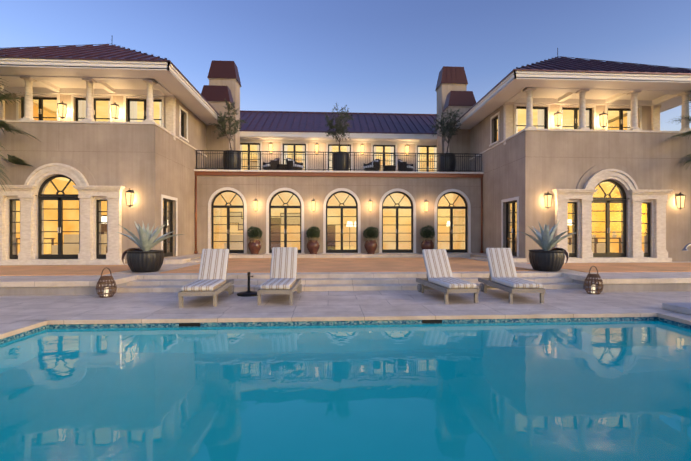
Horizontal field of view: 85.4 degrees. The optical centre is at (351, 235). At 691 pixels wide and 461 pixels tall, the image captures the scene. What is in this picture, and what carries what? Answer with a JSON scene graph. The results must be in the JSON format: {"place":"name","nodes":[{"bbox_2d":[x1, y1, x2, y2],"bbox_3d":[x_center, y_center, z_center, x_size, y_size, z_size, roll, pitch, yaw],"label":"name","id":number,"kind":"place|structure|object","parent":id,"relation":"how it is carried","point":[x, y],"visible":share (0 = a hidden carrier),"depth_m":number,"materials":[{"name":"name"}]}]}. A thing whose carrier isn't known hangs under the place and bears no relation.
{"place":"outdoors","nodes":[
{"label":"outdoors","id":0,"kind":"place"},
{"bbox_2d":[16,100,167,254],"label":"wing interiors","id":1,"kind":"object","parent":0,"point":[68,204],"depth_m":17.41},
{"bbox_2d":[0,93,206,263],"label":"wing walls","id":2,"kind":"structure","parent":0,"point":[126,157],"depth_m":13.71,"materials":[{"name":"beige paint"}]},
{"bbox_2d":[57,101,133,206],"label":"wall lanterns","id":3,"kind":"object","parent":2,"relation":"attached to","point":[62,114],"visible":1,"depth_m":14.93,"materials":[{"name":"white glass"}]},
{"bbox_2d":[10,97,183,258],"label":"wing window frames","id":4,"kind":"structure","parent":2,"relation":"in","point":[60,198],"depth_m":13.64,"materials":[{"name":"black metal"}]},
{"bbox_2d":[12,99,170,253],"bbox_3d":[-10.413,-2.390,15.109,5.945,6.470,2.945,0,0,-3],"label":"window glass","id":5,"kind":"object","parent":4,"relation":"in","point":[72,193],"visible":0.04,"depth_m":13.71,"materials":[{"name":"glass"}]},
{"bbox_2d":[0,44,221,116],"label":"wing roof","id":6,"kind":"structure","parent":2,"relation":"on","point":[114,52],"depth_m":13.71,"materials":[{"name":"brown tile"}]},
{"bbox_2d":[214,145,464,249],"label":"interiors","id":7,"kind":"object","parent":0,"point":[342,199],"depth_m":22.44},
{"bbox_2d":[0,289,690,326],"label":"pool deck paving","id":8,"kind":"structure","parent":0,"point":[14,309],"depth_m":7.56,"materials":[{"name":"stone"}]},
{"bbox_2d":[96,267,116,297],"bbox_3d":[-5.404,1.038,8.261,0.394,0.659,0.394,0,0,-3],"label":"wicker lantern","id":9,"kind":"object","parent":8,"relation":"on","point":[106,293],"visible":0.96,"depth_m":8.22,"materials":[{"name":"brown wicker"}]},
{"bbox_2d":[178,249,233,307],"bbox_3d":[-3.012,0.830,7.967,0.730,1.049,1.950,0,0,-7],"label":"lounger","id":10,"kind":"object","parent":8,"relation":"on","point":[212,281],"visible":0.98,"depth_m":8.17,"materials":[{"name":"white fabric"}]},
{"bbox_2d":[237,272,256,296],"bbox_3d":[-2.335,1.095,8.533,0.530,0.520,0.530,0,0,-3],"label":"umbrella base","id":11,"kind":"object","parent":8,"relation":"on","point":[248,293],"visible":0.88,"depth_m":8.46,"materials":[{"name":"black metal"}]},
{"bbox_2d":[257,247,301,304],"bbox_3d":[-1.518,0.815,8.193,0.730,1.080,1.950,0,0,-2],"label":"lounger","id":12,"kind":"object","parent":8,"relation":"on","point":[283,279],"visible":0.98,"depth_m":8.40,"materials":[{"name":"white fabric"}]},
{"bbox_2d":[416,249,478,303],"bbox_3d":[2.068,0.843,8.331,0.730,1.024,1.950,0,0,-8],"label":"lounger","id":13,"kind":"object","parent":8,"relation":"on","point":[439,272],"visible":1,"depth_m":8.53,"materials":[{"name":"white fabric"}]},
{"bbox_2d":[478,248,545,303],"bbox_3d":[3.495,0.825,8.353,0.730,1.060,1.950,0,0,0],"label":"lounger","id":14,"kind":"object","parent":8,"relation":"on","point":[503,275],"visible":0.98,"depth_m":8.55,"materials":[{"name":"white fabric"}]},
{"bbox_2d":[584,266,603,293],"bbox_3d":[5.638,1.038,8.710,0.394,0.659,0.394,0,0,-3],"label":"wicker lantern","id":15,"kind":"object","parent":8,"relation":"on","point":[593,290],"visible":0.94,"depth_m":8.66,"materials":[{"name":"brown wicker"}]},
{"bbox_2d":[682,244,690,250],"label":"handrail","id":16,"kind":"object","parent":8,"relation":"on","point":[685,247],"visible":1,"depth_m":8.71,"materials":[{"name":"silver metal"}]},
{"bbox_2d":[0,253,690,295],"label":"steps","id":17,"kind":"structure","parent":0,"point":[128,281],"depth_m":9.52,"materials":[{"name":"stone"}]},
{"bbox_2d":[0,58,218,264],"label":"wing trim","id":18,"kind":"structure","parent":17,"relation":"on","point":[148,81],"depth_m":13.50,"materials":[{"name":"beige stone"}]},
{"bbox_2d":[197,142,480,253],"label":"central block walls","id":19,"kind":"structure","parent":17,"relation":"on","point":[319,189],"depth_m":18.29,"materials":[{"name":"beige paint"}]},
{"bbox_2d":[209,99,247,169],"bbox_3d":[-6.099,-4.904,18.560,1.744,3.618,2.088,0,0,-3],"label":"olive tree","id":20,"kind":"object","parent":19,"relation":"on","point":[222,120],"visible":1,"depth_m":18.34,"materials":[{"name":"green plant"}]},
{"bbox_2d":[262,158,279,169],"bbox_3d":[-4.010,-3.525,18.805,0.800,0.860,0.860,0,0,-43],"label":"wicker chair","id":21,"kind":"object","parent":19,"relation":"on","point":[271,164],"visible":0.69,"depth_m":18.47,"materials":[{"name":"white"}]},
{"bbox_2d":[277,164,287,169],"bbox_3d":[-3.439,-3.305,18.767,0.660,0.420,0.660,0,0,-3],"label":"wicker table","id":22,"kind":"object","parent":19,"relation":"on","point":[280,166],"visible":0.4,"depth_m":18.49,"materials":[{"name":"black wicker"}]},
{"bbox_2d":[286,158,302,169],"bbox_3d":[-2.877,-3.525,18.868,0.800,0.860,0.860,0,0,37],"label":"wicker chair","id":23,"kind":"object","parent":19,"relation":"on","point":[289,163],"visible":0.6,"depth_m":18.58,"materials":[{"name":"black wicker"}]},
{"bbox_2d":[239,110,437,133],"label":"roof","id":24,"kind":"structure","parent":19,"relation":"on","point":[297,121],"depth_m":23.99,"materials":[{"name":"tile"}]},
{"bbox_2d":[201,60,475,171],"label":"chimneys","id":25,"kind":"object","parent":19,"relation":"on","point":[453,93],"visible":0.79,"depth_m":20.30,"materials":[{"name":"paint"}]},
{"bbox_2d":[194,131,483,253],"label":"trim","id":26,"kind":"structure","parent":19,"relation":"attached to","point":[318,137],"depth_m":18.41,"materials":[{"name":"beige stone"}]},
{"bbox_2d":[196,150,481,171],"bbox_3d":[-0.459,-3.603,18.314,14.000,0.955,0.040,0,0,-3],"label":"balcony railing","id":27,"kind":"object","parent":19,"relation":"attached to","point":[323,169],"visible":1,"depth_m":18.29,"materials":[{"name":"black metal"}]},
{"bbox_2d":[212,143,466,252],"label":"window frames","id":28,"kind":"structure","parent":19,"relation":"in","point":[396,250],"depth_m":18.47,"materials":[{"name":"black metal"}]},
{"bbox_2d":[213,145,464,249],"bbox_3d":[-0.592,-2.360,20.685,12.500,6.410,4.580,0,0,-3],"label":"window glass","id":29,"kind":"object","parent":28,"relation":"in","point":[234,199],"visible":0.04,"depth_m":18.41,"materials":[{"name":"glass"}]},
{"bbox_2d":[325,102,353,170],"bbox_3d":[-0.627,-4.910,18.946,1.532,3.630,2.237,0,0,-3],"label":"olive tree","id":30,"kind":"object","parent":19,"relation":"on","point":[339,157],"visible":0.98,"depth_m":18.62,"materials":[{"name":"green plant"}]},
{"bbox_2d":[253,142,428,212],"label":"wall lanterns","id":31,"kind":"object","parent":19,"relation":"attached to","point":[313,203],"visible":0.96,"depth_m":18.21,"materials":[{"name":"glass"}]},
{"bbox_2d":[363,159,379,170],"bbox_3d":[1.073,-3.525,19.090,0.800,0.860,0.860,0,0,-43],"label":"wicker chair","id":32,"kind":"object","parent":19,"relation":"on","point":[373,165],"visible":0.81,"depth_m":18.77,"materials":[{"name":"black wicker"}]},
{"bbox_2d":[383,165,395,170],"bbox_3d":[1.952,-3.305,19.070,0.660,0.420,0.660,0,0,-3],"label":"wicker table","id":33,"kind":"object","parent":19,"relation":"on","point":[387,167],"visible":0.52,"depth_m":18.80,"materials":[{"name":"black wicker"}]},
{"bbox_2d":[397,159,414,169],"bbox_3d":[2.774,-3.525,19.185,0.800,0.860,0.860,0,0,37],"label":"wicker chair","id":34,"kind":"object","parent":19,"relation":"on","point":[401,165],"visible":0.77,"depth_m":18.89,"materials":[{"name":"black wicker"}]},
{"bbox_2d":[429,108,461,171],"bbox_3d":[5.003,-4.852,19.254,1.632,3.515,1.835,0,0,32],"label":"olive tree","id":35,"kind":"object","parent":19,"relation":"on","point":[444,130],"visible":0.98,"depth_m":19.01,"materials":[{"name":"green plant"}]},
{"bbox_2d":[0,257,690,275],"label":"terrace","id":36,"kind":"structure","parent":17,"relation":"on","point":[263,265],"depth_m":11.93,"materials":[{"name":"stone"}]},
{"bbox_2d":[0,52,40,192],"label":"palm tree","id":37,"kind":"object","parent":36,"relation":"on","point":[14,159],"visible":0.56,"depth_m":13.13,"materials":[{"name":"green plant"}]},
{"bbox_2d":[454,71,690,262],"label":"wing trim","id":38,"kind":"structure","parent":17,"relation":"on","point":[657,93],"depth_m":14.65,"materials":[{"name":"beige stone"}]},
{"bbox_2d":[665,91,690,168],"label":"palm tree","id":39,"kind":"object","parent":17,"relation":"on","point":[687,133],"visible":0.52,"depth_m":14.61,"materials":[{"name":"green plant"}]},
{"label":"agave shade","id":40,"kind":"object","parent":17,"relation":"on","visible":0},
{"bbox_2d":[117,222,181,272],"bbox_3d":[-5.761,0.299,10.689,1.434,1.472,1.703,0,0,41],"label":"potted agave","id":41,"kind":"object","parent":40,"relation":"on","point":[143,258],"visible":0.92,"depth_m":10.43,"materials":[{"name":"black"}]},
{"bbox_2d":[0,317,690,342],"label":"tile","id":42,"kind":"object","parent":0,"point":[326,322],"visible":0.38,"depth_m":6.21,"materials":[{"name":"blue tile"}]},
{"bbox_2d":[0,308,690,338],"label":"pool coping","id":43,"kind":"object","parent":42,"relation":"on","point":[12,329],"visible":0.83,"depth_m":6.29,"materials":[{"name":"beige stone"}]},
{"bbox_2d":[0,320,690,460],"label":"pool water","id":44,"kind":"structure","parent":42,"relation":"in","point":[613,390],"depth_m":3.51,"materials":[{"name":"blue liquid"}]},
{"bbox_2d":[0,0,690,130],"label":"sky","id":45,"kind":"structure","parent":0,"point":[365,56],"materials":[{"name":"blue"}]},
{"bbox_2d":[497,109,643,252],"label":"wing interiors","id":46,"kind":"object","parent":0,"point":[538,116],"depth_m":18.71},
{"bbox_2d":[470,104,690,261],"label":"wing walls","id":47,"kind":"structure","parent":0,"point":[546,164],"depth_m":14.83,"materials":[{"name":"beige paint"}]},
{"bbox_2d":[494,107,649,256],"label":"wing window frames","id":48,"kind":"structure","parent":47,"relation":"in","point":[607,201],"depth_m":14.83,"materials":[{"name":"black metal"}]},
{"bbox_2d":[496,110,647,252],"bbox_3d":[9.790,-2.390,16.242,5.945,6.470,2.945,0,0,-3],"label":"window glass","id":49,"kind":"object","parent":48,"relation":"in","point":[574,204],"visible":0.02,"depth_m":14.88,"materials":[{"name":"clear glass"}]},
{"bbox_2d":[453,48,690,124],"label":"wing roof","id":50,"kind":"structure","parent":47,"relation":"on","point":[561,64],"depth_m":14.72,"materials":[{"name":"brown tile"}]},
{"bbox_2d":[544,111,685,208],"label":"wall lanterns","id":51,"kind":"object","parent":47,"relation":"attached to","point":[679,197],"visible":1,"depth_m":14.78,"materials":[{"name":"white glass"}]},
{"bbox_2d":[662,302,690,314],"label":"pool cover ledge","id":52,"kind":"object","parent":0,"point":[684,308],"visible":0.95,"depth_m":6.61,"materials":[{"name":"grey stone"}]},
{"label":"agave shade","id":53,"kind":"object","parent":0,"visible":0},
{"bbox_2d":[518,220,578,271],"bbox_3d":[5.833,0.285,10.919,1.432,1.500,1.390,0,0,-42],"label":"potted agave","id":54,"kind":"object","parent":53,"relation":"on","point":[547,257],"visible":0.98,"depth_m":10.74,"materials":[{"name":"black"}]},
{"label":"deck urn","id":55,"kind":"object","parent":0,"visible":0},
{"bbox_2d":[246,226,263,253],"bbox_3d":[-4.524,0.219,17.582,0.952,1.332,0.959,0,0,-3],"label":"potted plant","id":56,"kind":"object","parent":55,"relation":"on","point":[254,245],"visible":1,"depth_m":17.40,"materials":[{"name":"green plant"}]},
{"label":"deck urn","id":57,"kind":"object","parent":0,"visible":0},
{"bbox_2d":[303,226,320,253],"bbox_3d":[-1.805,0.208,17.726,0.987,1.354,1.009,0,0,-3],"label":"potted plant","id":58,"kind":"object","parent":57,"relation":"on","point":[313,244],"visible":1,"depth_m":17.54,"materials":[{"name":"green plant"}]},
{"label":"deck urn","id":59,"kind":"object","parent":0,"visible":0},
{"bbox_2d":[362,226,379,253],"bbox_3d":[0.923,0.224,17.873,0.903,1.322,0.984,0,0,-16],"label":"potted plant","id":60,"kind":"object","parent":59,"relation":"on","point":[370,244],"visible":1,"depth_m":17.70,"materials":[{"name":"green plant"}]},
{"label":"deck urn","id":61,"kind":"object","parent":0,"visible":0},
{"bbox_2d":[419,225,436,249],"bbox_3d":[3.641,0.181,18.060,0.964,1.407,1.019,0,0,-3],"label":"potted plant","id":62,"kind":"object","parent":61,"relation":"on","point":[426,240],"visible":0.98,"depth_m":17.86,"materials":[{"name":"green plant"}]}
]}

